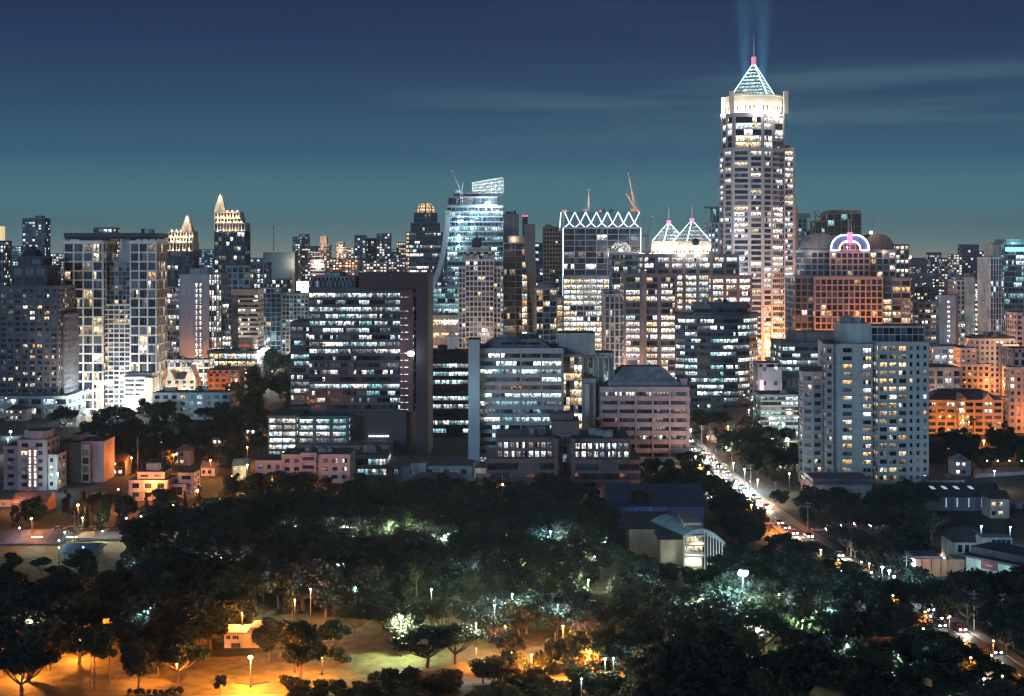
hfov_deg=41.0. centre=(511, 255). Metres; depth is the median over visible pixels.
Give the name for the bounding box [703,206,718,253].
disc roof tower
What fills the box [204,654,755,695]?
path
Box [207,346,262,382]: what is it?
building
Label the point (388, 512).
tall tree
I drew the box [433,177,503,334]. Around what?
lattice top tower
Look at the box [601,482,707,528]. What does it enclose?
blue roof sports hall
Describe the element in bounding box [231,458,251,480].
house
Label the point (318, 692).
bush
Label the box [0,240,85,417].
stepped tower
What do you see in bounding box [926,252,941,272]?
distant tower
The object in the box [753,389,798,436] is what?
teal glass hall
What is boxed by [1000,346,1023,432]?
corner apartments
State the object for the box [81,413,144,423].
site hoarding
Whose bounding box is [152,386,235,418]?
shaped apartments
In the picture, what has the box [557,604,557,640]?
street lamp
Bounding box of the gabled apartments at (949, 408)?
[929,388,1003,434]
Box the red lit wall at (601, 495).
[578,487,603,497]
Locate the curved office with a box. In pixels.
[675,292,757,410]
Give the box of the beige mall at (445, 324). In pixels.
[433,311,457,346]
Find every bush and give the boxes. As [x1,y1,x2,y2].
[139,688,145,694]
[169,687,176,693]
[177,686,183,693]
[279,673,287,683]
[284,676,300,691]
[286,691,311,695]
[307,689,324,695]
[312,678,329,695]
[326,647,351,663]
[335,688,356,695]
[355,687,381,695]
[366,670,400,691]
[380,667,401,685]
[393,686,410,695]
[399,665,423,687]
[415,677,435,692]
[430,669,459,695]
[450,669,463,687]
[470,687,498,695]
[483,654,523,679]
[489,680,506,687]
[490,683,517,695]
[500,685,524,695]
[504,671,538,689]
[505,653,530,670]
[522,666,546,679]
[528,682,570,695]
[529,649,555,671]
[530,673,554,688]
[549,680,565,686]
[560,662,595,691]
[560,680,583,695]
[581,644,607,666]
[584,680,597,695]
[591,670,630,692]
[593,685,619,695]
[610,691,627,695]
[665,562,679,571]
[666,567,677,580]
[679,566,699,584]
[695,568,708,580]
[705,564,718,571]
[711,569,718,579]
[716,568,725,578]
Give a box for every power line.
[805,503,852,529]
[905,557,975,597]
[971,594,1022,631]
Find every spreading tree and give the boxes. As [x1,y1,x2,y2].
[0,571,28,580]
[0,586,73,621]
[0,617,76,681]
[0,645,62,695]
[23,579,35,584]
[29,557,51,574]
[43,565,65,572]
[45,405,78,431]
[51,577,95,592]
[56,626,109,664]
[61,553,94,573]
[80,623,118,640]
[89,417,114,423]
[97,406,123,419]
[106,419,152,434]
[106,615,147,646]
[115,412,138,422]
[117,624,176,647]
[127,554,186,577]
[133,503,183,535]
[135,620,173,635]
[154,637,211,682]
[158,505,227,535]
[160,622,210,642]
[163,538,221,558]
[178,579,241,608]
[193,407,212,419]
[196,419,243,438]
[199,496,238,507]
[200,501,244,520]
[205,570,276,600]
[212,557,245,567]
[235,541,289,564]
[255,555,347,610]
[261,521,318,548]
[271,507,325,525]
[295,521,358,547]
[303,568,361,609]
[315,512,357,527]
[318,618,351,659]
[321,500,370,521]
[326,519,361,536]
[331,546,389,568]
[333,559,352,584]
[335,602,375,636]
[343,562,398,604]
[357,533,391,542]
[357,594,414,635]
[376,609,426,630]
[382,560,403,596]
[383,522,435,541]
[387,623,462,667]
[402,535,446,555]
[414,597,471,625]
[428,622,486,663]
[429,520,472,540]
[434,477,462,483]
[437,529,468,556]
[446,531,517,557]
[467,550,520,593]
[473,595,514,628]
[473,610,518,642]
[486,628,527,654]
[487,538,532,566]
[488,482,515,498]
[501,599,542,633]
[510,537,590,563]
[514,592,550,628]
[543,590,595,603]
[544,600,582,635]
[559,599,605,624]
[561,628,601,659]
[570,628,622,672]
[571,619,605,630]
[587,606,634,622]
[596,633,637,668]
[613,553,658,570]
[620,615,665,629]
[620,642,701,671]
[623,656,707,683]
[627,622,674,646]
[636,592,692,626]
[676,451,704,459]
[679,452,703,461]
[679,459,711,468]
[679,581,753,612]
[690,414,713,435]
[694,467,712,473]
[695,464,711,470]
[700,472,719,477]
[702,607,768,637]
[704,476,734,486]
[705,412,733,421]
[705,482,727,496]
[706,547,757,568]
[708,484,735,496]
[709,512,748,538]
[714,563,780,591]
[717,584,761,606]
[719,491,753,514]
[721,440,751,461]
[721,606,800,650]
[728,496,756,506]
[729,498,755,512]
[731,430,761,449]
[742,512,770,527]
[748,426,783,436]
[748,436,769,443]
[755,645,838,694]
[756,550,821,579]
[758,445,783,466]
[763,532,800,550]
[765,564,807,592]
[766,639,843,692]
[769,452,798,476]
[774,627,831,649]
[785,549,825,568]
[789,540,826,553]
[790,570,832,596]
[791,486,841,521]
[795,545,817,559]
[812,605,890,639]
[817,568,890,611]
[821,557,857,576]
[827,525,853,553]
[828,563,872,592]
[831,490,859,506]
[834,528,875,558]
[847,577,891,592]
[852,538,883,563]
[854,511,894,536]
[877,551,912,574]
[877,578,926,600]
[877,658,981,695]
[880,590,914,610]
[881,492,916,514]
[889,482,929,496]
[898,487,940,504]
[906,511,938,527]
[911,508,951,540]
[911,587,938,616]
[917,578,951,590]
[929,431,958,448]
[935,630,963,640]
[936,527,953,536]
[944,587,964,617]
[945,572,985,615]
[946,567,989,577]
[948,585,987,625]
[953,427,971,435]
[960,646,994,669]
[962,642,992,661]
[964,657,1016,681]
[972,604,1013,644]
[975,570,1013,595]
[980,447,1014,469]
[981,618,1022,652]
[984,675,1023,694]
[987,571,1010,607]
[997,565,1023,580]
[1002,439,1023,456]
[1007,631,1023,654]
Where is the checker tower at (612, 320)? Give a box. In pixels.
[603,289,622,369]
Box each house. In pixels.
[0,495,13,506]
[4,404,31,420]
[61,410,81,426]
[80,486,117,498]
[115,454,130,475]
[128,452,200,500]
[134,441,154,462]
[165,364,200,389]
[174,444,194,465]
[200,461,218,475]
[212,436,233,449]
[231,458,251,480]
[245,422,262,441]
[708,423,728,442]
[776,448,790,470]
[904,549,963,575]
[947,454,970,475]
[980,490,1010,517]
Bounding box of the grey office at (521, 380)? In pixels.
[468,330,614,465]
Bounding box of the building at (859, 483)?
[801,472,872,498]
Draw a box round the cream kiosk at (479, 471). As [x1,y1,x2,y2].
[474,464,485,485]
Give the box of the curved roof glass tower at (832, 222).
[810,210,861,249]
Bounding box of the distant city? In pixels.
[61,267,947,300]
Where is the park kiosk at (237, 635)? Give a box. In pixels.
[224,620,263,647]
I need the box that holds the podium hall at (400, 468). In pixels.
[386,456,473,481]
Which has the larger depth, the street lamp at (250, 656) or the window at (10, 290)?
the window at (10, 290)
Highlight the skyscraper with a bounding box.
[719,40,796,360]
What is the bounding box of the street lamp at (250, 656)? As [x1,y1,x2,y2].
[248,654,252,687]
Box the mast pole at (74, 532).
[74,511,74,554]
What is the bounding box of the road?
[690,441,1023,680]
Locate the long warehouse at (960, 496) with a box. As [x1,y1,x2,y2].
[922,481,1023,510]
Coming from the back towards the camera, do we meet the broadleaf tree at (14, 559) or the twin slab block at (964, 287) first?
the twin slab block at (964, 287)
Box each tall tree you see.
[9,505,20,529]
[61,489,70,517]
[77,497,88,520]
[94,508,104,529]
[98,497,110,525]
[123,435,136,463]
[136,398,145,413]
[149,416,160,433]
[154,409,166,433]
[161,403,175,427]
[161,513,175,545]
[163,448,177,466]
[175,518,198,539]
[191,493,202,507]
[196,484,200,502]
[206,443,215,454]
[223,475,233,491]
[229,382,241,402]
[232,473,240,496]
[237,385,243,401]
[238,483,248,497]
[247,475,259,491]
[282,578,299,618]
[284,391,289,407]
[300,548,315,592]
[316,476,331,491]
[326,560,344,612]
[346,583,363,603]
[352,472,369,490]
[379,558,392,590]
[382,507,395,517]
[392,491,406,522]
[400,562,427,603]
[403,508,419,526]
[432,544,444,562]
[436,473,450,481]
[443,555,459,595]
[464,566,478,605]
[481,477,491,487]
[482,558,496,595]
[494,581,510,599]
[495,478,504,484]
[517,480,525,489]
[562,566,591,591]
[567,531,582,547]
[583,488,601,504]
[586,487,601,500]
[588,515,605,542]
[628,490,648,504]
[642,469,655,483]
[664,458,674,466]
[680,461,696,477]
[693,410,704,417]
[693,417,703,437]
[713,421,722,437]
[733,628,760,684]
[739,448,746,468]
[741,416,753,425]
[753,417,762,429]
[758,535,776,554]
[758,563,773,593]
[762,452,777,480]
[789,442,797,465]
[812,565,828,595]
[937,427,944,431]
[971,433,980,446]
[971,438,979,448]
[1001,421,1009,434]
[1006,426,1015,438]
[1015,446,1023,468]
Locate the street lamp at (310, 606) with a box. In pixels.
[310,588,311,625]
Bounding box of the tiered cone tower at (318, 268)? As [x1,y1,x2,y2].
[310,248,326,286]
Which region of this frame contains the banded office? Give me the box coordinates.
[231,288,263,347]
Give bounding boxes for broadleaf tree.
[0,563,13,572]
[0,572,26,603]
[0,600,36,623]
[0,619,19,676]
[4,552,23,570]
[18,495,49,528]
[21,615,52,624]
[38,568,76,588]
[44,618,75,670]
[57,614,70,619]
[63,586,109,626]
[69,500,87,525]
[74,548,95,563]
[79,420,104,435]
[79,558,98,578]
[84,579,126,623]
[87,491,113,517]
[90,497,111,515]
[91,410,111,419]
[93,567,130,598]
[97,422,113,435]
[107,595,132,620]
[109,593,136,621]
[111,590,172,624]
[113,494,138,519]
[115,436,123,450]
[115,518,158,546]
[115,558,123,567]
[117,406,137,414]
[119,639,156,691]
[120,547,170,569]
[121,524,158,550]
[127,442,154,468]
[129,559,157,578]
[138,504,151,516]
[142,402,161,417]
[142,434,166,461]
[147,535,168,548]
[150,641,167,677]
[151,487,182,504]
[156,495,176,505]
[157,588,197,630]
[158,400,174,414]
[160,427,185,447]
[164,500,179,507]
[168,438,190,449]
[169,413,193,429]
[173,595,220,644]
[187,550,231,572]
[190,432,211,451]
[190,603,231,649]
[196,542,238,558]
[202,452,214,461]
[208,408,222,418]
[211,443,244,474]
[213,402,229,409]
[216,593,259,623]
[218,488,235,498]
[220,427,244,445]
[233,545,243,557]
[238,472,262,491]
[241,397,264,407]
[241,554,272,595]
[242,391,262,399]
[245,364,261,379]
[245,376,268,394]
[248,414,266,427]
[248,430,267,452]
[251,616,280,661]
[253,407,270,431]
[259,555,295,607]
[263,347,277,353]
[263,352,283,373]
[263,362,269,377]
[264,470,295,490]
[265,476,291,489]
[268,374,289,397]
[268,568,305,611]
[269,376,289,398]
[270,486,288,493]
[274,368,287,375]
[274,518,307,526]
[275,619,327,678]
[281,353,289,369]
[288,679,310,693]
[292,471,317,490]
[308,581,343,616]
[323,480,358,498]
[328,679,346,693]
[337,534,367,548]
[344,514,366,536]
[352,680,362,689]
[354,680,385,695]
[357,569,393,600]
[362,515,398,535]
[372,476,394,489]
[384,611,416,652]
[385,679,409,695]
[387,559,420,603]
[395,503,424,517]
[399,546,438,589]
[400,599,428,616]
[404,516,447,534]
[413,477,439,486]
[417,557,466,598]
[424,508,451,525]
[454,602,478,621]
[456,569,490,604]
[468,545,507,574]
[468,658,499,682]
[485,527,520,538]
[487,569,530,598]
[501,649,516,656]
[502,599,532,634]
[507,552,523,572]
[518,510,547,533]
[518,517,543,539]
[518,559,565,594]
[520,524,550,540]
[524,559,546,592]
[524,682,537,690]
[533,472,557,489]
[539,602,571,640]
[543,638,566,665]
[548,518,578,540]
[552,504,584,524]
[556,525,590,543]
[558,562,593,590]
[560,649,578,666]
[565,556,601,583]
[565,633,584,662]
[571,515,606,535]
[574,552,592,561]
[578,529,622,578]
[581,658,600,671]
[586,599,606,620]
[597,509,621,539]
[599,616,619,631]
[605,572,654,599]
[607,583,652,615]
[607,657,619,669]
[609,570,651,582]
[610,548,649,573]
[613,616,664,637]
[619,673,668,695]
[631,560,661,582]
[632,644,648,658]
[640,457,661,480]
[648,579,671,599]
[650,468,682,483]
[659,465,683,472]
[659,562,670,575]
[664,630,714,667]
[665,612,703,643]
[685,473,711,492]
[689,620,748,654]
[691,408,706,418]
[698,592,739,620]
[700,573,714,584]
[708,496,729,513]
[711,417,725,422]
[715,429,742,458]
[717,567,775,597]
[734,423,751,432]
[735,507,750,530]
[737,425,757,435]
[737,550,782,573]
[739,592,786,625]
[740,502,755,509]
[741,452,761,477]
[746,445,771,474]
[746,520,765,547]
[746,666,808,695]
[749,506,767,517]
[758,604,780,651]
[762,436,784,448]
[768,489,789,508]
[775,588,807,617]
[779,428,796,442]
[779,580,807,612]
[781,541,799,550]
[781,578,815,617]
[782,446,797,470]
[799,484,812,495]
[799,507,815,526]
[802,608,857,642]
[803,545,823,559]
[810,591,857,610]
[810,634,856,679]
[816,597,857,612]
[829,486,849,493]
[829,510,849,526]
[837,492,863,521]
[842,638,908,678]
[845,502,874,529]
[862,494,885,510]
[864,589,896,637]
[866,490,882,497]
[866,541,893,572]
[869,610,918,639]
[881,635,914,664]
[885,672,928,695]
[892,526,931,553]
[894,603,917,615]
[896,479,930,490]
[897,627,938,660]
[902,501,927,515]
[903,565,923,583]
[908,567,939,585]
[909,636,969,678]
[911,613,933,633]
[932,588,962,625]
[942,450,958,462]
[945,436,969,451]
[953,441,978,461]
[956,433,972,441]
[966,678,1023,695]
[970,579,1002,623]
[971,451,991,471]
[984,428,1010,448]
[997,438,1015,464]
[1000,593,1023,608]
[1001,573,1023,596]
[1009,434,1023,441]
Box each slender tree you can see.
[75,626,101,686]
[89,623,111,689]
[98,637,117,684]
[547,642,559,670]
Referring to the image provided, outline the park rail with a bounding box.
[52,674,156,683]
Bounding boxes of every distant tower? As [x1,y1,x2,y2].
[0,226,11,284]
[12,246,21,264]
[22,216,50,255]
[50,253,62,275]
[93,227,119,260]
[199,249,213,272]
[250,258,262,261]
[292,236,301,280]
[299,234,309,280]
[318,236,331,270]
[337,242,344,257]
[343,247,353,257]
[354,235,366,272]
[367,238,375,262]
[376,233,390,262]
[391,249,395,257]
[396,242,405,257]
[797,213,810,249]
[803,230,809,249]
[888,244,908,277]
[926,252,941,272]
[937,259,947,272]
[948,254,961,278]
[957,244,978,278]
[979,251,983,256]
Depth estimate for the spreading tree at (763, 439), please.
580.54 m
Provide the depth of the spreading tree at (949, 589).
319.78 m
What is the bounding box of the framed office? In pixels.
[290,271,432,455]
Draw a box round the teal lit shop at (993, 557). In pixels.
[960,542,1023,572]
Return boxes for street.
[0,528,259,536]
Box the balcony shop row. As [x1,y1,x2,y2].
[973,460,1023,477]
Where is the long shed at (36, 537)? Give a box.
[0,528,73,544]
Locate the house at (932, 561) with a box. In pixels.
[904,549,963,575]
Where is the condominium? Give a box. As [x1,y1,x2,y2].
[63,229,167,409]
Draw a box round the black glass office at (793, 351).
[770,330,833,392]
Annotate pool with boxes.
[235,680,267,684]
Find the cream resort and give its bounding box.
[952,324,1018,395]
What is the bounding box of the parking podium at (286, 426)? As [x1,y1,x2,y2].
[267,408,393,456]
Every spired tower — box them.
[167,213,198,285]
[214,193,250,272]
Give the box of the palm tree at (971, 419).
[966,417,982,433]
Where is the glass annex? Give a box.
[355,439,390,478]
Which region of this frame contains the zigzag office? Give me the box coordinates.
[559,209,640,349]
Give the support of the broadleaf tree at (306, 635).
on the lawn at (369, 648)
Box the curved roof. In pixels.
[403,472,474,483]
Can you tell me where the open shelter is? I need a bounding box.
[76,531,121,540]
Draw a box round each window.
[1,288,74,394]
[6,399,15,403]
[13,268,21,274]
[13,278,21,283]
[19,399,27,403]
[20,260,27,263]
[25,268,32,274]
[25,278,32,283]
[31,260,39,263]
[31,399,40,403]
[32,409,40,413]
[36,268,44,274]
[36,278,44,283]
[44,399,52,403]
[44,409,52,413]
[56,399,65,403]
[65,244,165,407]
[83,449,87,454]
[83,458,87,463]
[83,466,87,471]
[83,475,87,480]
[132,483,138,487]
[132,492,138,496]
[145,483,151,487]
[168,232,191,285]
[168,288,178,291]
[168,294,178,297]
[168,299,178,302]
[168,310,178,313]
[168,315,178,318]
[168,321,178,324]
[168,326,178,329]
[168,331,178,334]
[168,337,178,340]
[168,342,178,345]
[168,347,178,350]
[171,487,181,494]
[210,275,220,349]
[210,354,254,358]
[214,361,254,365]
[215,213,243,271]
[226,636,239,647]
[227,264,280,349]
[232,295,257,297]
[238,300,257,301]
[238,305,257,306]
[238,309,257,311]
[238,314,257,315]
[238,319,257,320]
[238,323,257,325]
[238,328,257,329]
[238,333,257,334]
[238,337,257,339]
[269,419,294,422]
[269,425,294,428]
[269,432,294,435]
[269,438,294,441]
[269,445,294,448]
[269,451,284,453]
[280,280,289,287]
[283,296,307,314]
[291,327,308,330]
[291,334,308,337]
[291,341,308,344]
[291,348,308,351]
[291,354,308,358]
[291,361,308,364]
[291,368,308,371]
[291,375,308,378]
[291,382,308,385]
[291,389,308,392]
[291,396,308,399]
[291,402,308,406]
[300,419,312,422]
[300,426,312,429]
[300,432,312,435]
[300,438,312,441]
[303,465,313,468]
[310,293,399,296]
[310,300,399,303]
[310,307,399,310]
[310,314,399,317]
[310,321,399,324]
[310,328,399,331]
[310,335,399,338]
[310,342,399,345]
[310,349,399,352]
[310,356,399,359]
[310,363,399,366]
[310,370,399,373]
[310,377,399,380]
[310,384,399,387]
[310,391,399,394]
[310,398,399,401]
[310,405,399,408]
[312,281,353,286]
[316,419,328,422]
[316,426,328,429]
[316,432,328,435]
[316,438,328,441]
[333,419,345,422]
[333,426,345,429]
[333,432,345,435]
[333,438,345,441]
[355,459,385,464]
[355,469,385,474]
[406,233,408,271]
[410,233,440,235]
[410,237,440,239]
[410,241,440,243]
[410,245,440,247]
[410,250,440,251]
[410,254,439,255]
[410,258,438,260]
[410,262,436,264]
[410,266,436,268]
[410,270,435,272]
[411,224,437,226]
[411,228,437,230]
[414,214,434,216]
[414,219,434,221]
[433,320,440,324]
[433,333,440,337]
[433,364,467,367]
[433,372,467,375]
[433,380,467,383]
[433,388,467,391]
[433,396,467,399]
[433,404,467,407]
[433,412,467,415]
[433,421,467,424]
[433,429,467,432]
[434,289,502,292]
[434,294,502,297]
[434,299,502,302]
[434,304,502,307]
[434,309,502,312]
[441,320,450,324]
[441,333,448,337]
[448,208,502,210]
[448,237,502,240]
[448,242,502,245]
[448,247,502,250]
[448,252,502,255]
[448,257,502,259]
[448,262,502,264]
[448,267,502,269]
[448,272,502,274]
[448,277,502,279]
[448,282,502,284]
[449,198,496,203]
[449,232,502,235]
[450,213,502,215]
[450,218,502,220]
[450,222,502,225]
[450,227,502,230]
[451,320,457,324]
[459,254,499,348]
[476,473,485,484]
[481,354,581,460]
[481,393,499,396]
[481,401,499,404]
[481,409,499,412]
[481,417,499,420]
[481,433,495,436]
[481,441,495,444]
[488,463,553,469]
[488,473,553,478]
[492,482,533,486]
[501,401,519,404]
[501,409,519,412]
[501,417,519,420]
[502,342,512,344]
[504,244,514,249]
[504,250,514,255]
[504,257,514,261]
[504,263,514,268]
[504,269,514,274]
[504,276,514,280]
[504,282,514,286]
[504,288,514,293]
[504,295,514,299]
[504,301,514,305]
[504,307,514,312]
[504,313,514,318]
[504,320,514,324]
[504,326,514,330]
[504,332,514,336]
[515,342,525,344]
[516,244,523,249]
[516,250,520,255]
[516,263,520,268]
[516,269,520,274]
[516,288,520,293]
[516,307,520,312]
[516,313,520,318]
[522,249,532,332]
[529,342,539,344]
[537,290,561,342]
[542,354,560,357]
[542,369,560,373]
[542,385,560,388]
[542,393,560,396]
[542,401,560,404]
[542,409,560,412]
[542,417,549,420]
[544,229,561,294]
[559,462,562,469]
[563,445,566,452]
[563,454,566,461]
[563,462,566,469]
[564,229,573,233]
[564,235,573,239]
[564,241,573,245]
[564,246,573,250]
[564,252,573,256]
[564,258,573,262]
[564,264,573,268]
[564,270,573,274]
[564,279,608,349]
[567,445,570,452]
[567,454,570,461]
[567,462,570,469]
[575,229,584,233]
[575,235,584,239]
[575,241,584,245]
[575,246,584,250]
[575,252,584,256]
[575,258,584,262]
[575,264,584,268]
[575,270,584,274]
[575,464,638,469]
[575,473,638,478]
[575,483,638,486]
[584,358,587,375]
[586,229,595,233]
[586,235,595,239]
[586,241,595,245]
[586,246,595,250]
[586,252,595,256]
[586,258,595,262]
[586,264,595,268]
[586,270,595,274]
[589,358,592,375]
[594,358,597,382]
[597,229,606,233]
[597,235,606,239]
[597,241,606,245]
[597,246,606,250]
[597,252,606,256]
[597,258,606,262]
[597,264,606,268]
[597,270,606,274]
[599,358,602,382]
[603,392,616,395]
[603,401,616,403]
[603,409,616,412]
[603,418,616,421]
[604,358,607,382]
[606,297,621,368]
[608,229,617,233]
[608,235,617,239]
[608,241,617,245]
[608,246,617,250]
[609,358,612,380]
[612,255,637,258]
[612,261,637,264]
[612,267,637,270]
[619,229,628,233]
[619,235,628,239]
[620,392,633,395]
[620,401,633,403]
[620,409,633,412]
[620,418,633,421]
[620,427,633,429]
[626,277,639,281]
[626,284,639,287]
[626,290,639,293]
[626,297,639,300]
[626,303,639,306]
[626,309,639,313]
[626,316,639,319]
[626,322,639,325]
[626,328,639,332]
[626,335,639,338]
[626,341,639,344]
[626,347,639,351]
[626,354,639,357]
[626,360,639,363]
[630,229,639,233]
[630,235,639,239]
[630,241,639,245]
[630,246,639,250]
[637,392,650,395]
[637,401,650,403]
[637,409,650,412]
[637,418,650,421]
[637,427,650,429]
[637,436,650,438]
[637,444,650,447]
[637,453,650,456]
[640,258,749,310]
[647,277,656,281]
[647,284,656,287]
[647,290,656,293]
[647,297,656,300]
[647,303,656,306]
[647,309,656,313]
[647,316,656,319]
[647,322,656,325]
[647,328,656,332]
[647,335,656,338]
[647,341,656,344]
[647,347,656,351]
[647,354,656,357]
[647,360,656,363]
[654,392,667,395]
[654,401,667,403]
[654,409,667,412]
[654,418,667,421]
[654,427,667,429]
[654,436,667,438]
[654,444,667,447]
[654,453,667,456]
[661,277,674,281]
[661,284,674,287]
[661,290,674,293]
[661,297,674,300]
[661,303,674,306]
[661,309,674,313]
[661,316,674,319]
[661,322,674,325]
[661,328,674,332]
[661,335,674,338]
[661,341,674,344]
[661,347,674,351]
[661,354,674,357]
[661,360,674,363]
[664,367,674,370]
[671,392,684,395]
[671,401,684,403]
[671,409,684,412]
[671,418,684,421]
[671,427,684,429]
[671,436,684,438]
[671,444,684,447]
[694,309,709,312]
[697,319,709,322]
[697,326,709,329]
[697,332,709,335]
[697,339,709,342]
[697,346,709,348]
[697,352,709,355]
[697,359,709,361]
[697,372,709,375]
[697,391,709,394]
[697,398,709,401]
[697,405,709,407]
[711,309,736,312]
[711,319,722,322]
[711,326,722,329]
[711,332,722,335]
[711,339,722,342]
[711,346,722,348]
[711,352,722,355]
[711,359,722,361]
[711,365,722,368]
[711,372,722,375]
[711,378,722,381]
[711,385,722,388]
[711,392,722,394]
[711,398,722,401]
[711,405,722,407]
[722,117,792,360]
[724,319,737,322]
[724,326,737,329]
[724,332,737,335]
[724,339,737,342]
[724,345,737,348]
[724,352,737,355]
[724,358,737,361]
[724,365,737,368]
[724,372,737,375]
[724,378,737,381]
[724,385,737,388]
[724,391,737,394]
[724,398,737,401]
[724,404,737,407]
[736,117,760,121]
[736,123,760,128]
[736,129,760,134]
[736,136,760,140]
[736,142,760,146]
[738,319,748,322]
[738,325,748,328]
[738,332,748,335]
[738,338,748,341]
[738,345,748,348]
[738,351,748,355]
[738,358,748,361]
[738,364,748,368]
[738,371,748,374]
[738,377,748,381]
[738,384,748,387]
[738,390,748,394]
[738,397,748,400]
[738,403,748,407]
[761,397,797,399]
[761,402,797,404]
[761,407,798,409]
[761,412,797,414]
[761,417,797,419]
[761,422,798,424]
[776,118,781,123]
[776,124,781,129]
[776,130,781,135]
[782,347,817,350]
[782,354,817,356]
[782,360,817,363]
[782,367,798,370]
[782,374,798,377]
[782,381,798,384]
[787,245,894,329]
[805,328,925,479]
[884,281,890,285]
[884,287,890,291]
[884,293,890,297]
[884,299,890,303]
[884,318,890,322]
[893,281,899,285]
[893,287,899,291]
[893,293,899,297]
[893,299,899,303]
[893,318,899,322]
[902,281,909,285]
[902,287,909,291]
[902,293,909,297]
[902,299,909,303]
[902,306,909,309]
[902,312,909,315]
[902,318,909,322]
[914,304,935,343]
[948,281,976,332]
[957,340,1012,392]
[991,265,1002,333]
[1004,244,1022,248]
[1004,250,1022,253]
[1004,255,1022,259]
[1004,261,1022,264]
[1004,266,1022,269]
[1004,272,1022,275]
[1004,277,1022,280]
[1004,283,1022,286]
[1004,288,1022,291]
[1004,294,1022,297]
[1004,299,1022,302]
[1004,305,1022,308]
[1006,315,1015,339]
[1011,370,1019,429]
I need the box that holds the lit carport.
[740,438,797,449]
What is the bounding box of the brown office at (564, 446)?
[486,411,640,486]
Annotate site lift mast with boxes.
[95,380,110,406]
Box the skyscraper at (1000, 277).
[977,239,1023,334]
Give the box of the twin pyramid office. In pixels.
[620,206,751,377]
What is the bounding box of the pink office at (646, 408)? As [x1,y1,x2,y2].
[596,365,689,469]
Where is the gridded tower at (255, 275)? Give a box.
[226,262,285,349]
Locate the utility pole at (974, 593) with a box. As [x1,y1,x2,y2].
[970,591,978,629]
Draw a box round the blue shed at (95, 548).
[58,543,106,558]
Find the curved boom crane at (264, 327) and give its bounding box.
[260,301,267,347]
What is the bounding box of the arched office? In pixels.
[785,210,910,337]
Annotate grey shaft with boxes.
[447,332,459,348]
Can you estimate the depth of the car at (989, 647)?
291.69 m
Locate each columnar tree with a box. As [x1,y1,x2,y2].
[82,490,88,519]
[82,506,88,527]
[118,500,126,521]
[144,493,148,505]
[183,491,187,507]
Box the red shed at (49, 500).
[10,491,56,511]
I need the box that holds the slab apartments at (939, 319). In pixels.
[911,294,958,343]
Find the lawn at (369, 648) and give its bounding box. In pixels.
[0,511,844,695]
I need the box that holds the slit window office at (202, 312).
[167,268,237,357]
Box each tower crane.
[452,172,462,205]
[626,194,638,211]
[628,173,636,208]
[642,218,651,250]
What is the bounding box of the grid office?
[282,291,308,355]
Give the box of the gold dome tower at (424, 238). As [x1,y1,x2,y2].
[406,203,442,285]
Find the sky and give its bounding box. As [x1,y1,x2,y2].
[0,0,1023,257]
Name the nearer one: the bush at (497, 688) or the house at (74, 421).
the bush at (497, 688)
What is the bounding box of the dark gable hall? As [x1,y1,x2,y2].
[621,510,682,564]
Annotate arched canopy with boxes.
[651,513,724,569]
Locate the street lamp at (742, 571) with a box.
[737,568,747,595]
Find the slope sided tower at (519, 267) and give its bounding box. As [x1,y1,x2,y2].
[503,211,535,336]
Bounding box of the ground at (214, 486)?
[0,258,1023,695]
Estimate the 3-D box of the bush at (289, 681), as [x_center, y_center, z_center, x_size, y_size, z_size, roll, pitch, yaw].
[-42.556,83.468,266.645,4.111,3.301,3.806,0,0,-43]
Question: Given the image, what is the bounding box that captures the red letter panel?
[238,340,252,347]
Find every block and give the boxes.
[2,424,66,490]
[60,432,114,482]
[124,371,158,413]
[308,246,317,286]
[329,258,359,275]
[363,263,388,272]
[388,258,405,271]
[534,284,563,342]
[535,243,542,286]
[641,251,652,253]
[753,360,781,389]
[913,273,953,293]
[915,287,941,301]
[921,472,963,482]
[929,344,963,364]
[929,364,961,391]
[929,436,947,462]
[947,273,976,335]
[959,320,965,345]
[1005,311,1023,345]
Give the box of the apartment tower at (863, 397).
[798,315,928,483]
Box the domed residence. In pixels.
[457,230,501,348]
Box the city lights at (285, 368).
[6,348,994,412]
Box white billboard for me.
[296,281,308,292]
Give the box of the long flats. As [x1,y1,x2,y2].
[207,364,244,394]
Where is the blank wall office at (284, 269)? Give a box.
[263,223,298,292]
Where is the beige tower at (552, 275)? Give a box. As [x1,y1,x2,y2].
[543,224,561,295]
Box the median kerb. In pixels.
[690,451,939,631]
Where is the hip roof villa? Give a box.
[937,524,1011,567]
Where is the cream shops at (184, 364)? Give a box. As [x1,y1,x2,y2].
[167,355,213,385]
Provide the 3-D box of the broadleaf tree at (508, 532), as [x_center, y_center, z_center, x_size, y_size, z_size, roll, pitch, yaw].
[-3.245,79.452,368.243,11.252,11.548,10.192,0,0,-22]
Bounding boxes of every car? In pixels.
[75,529,85,533]
[763,503,770,508]
[774,519,782,524]
[781,523,789,529]
[788,529,797,534]
[803,532,812,537]
[811,526,826,531]
[833,550,843,556]
[855,523,870,527]
[875,575,885,579]
[917,609,931,617]
[920,603,934,611]
[931,618,945,627]
[933,611,945,618]
[951,622,966,631]
[986,644,1001,654]
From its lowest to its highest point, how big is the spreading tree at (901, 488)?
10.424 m
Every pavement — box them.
[690,433,1023,666]
[705,492,966,683]
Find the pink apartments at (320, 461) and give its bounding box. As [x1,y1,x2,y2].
[255,434,355,493]

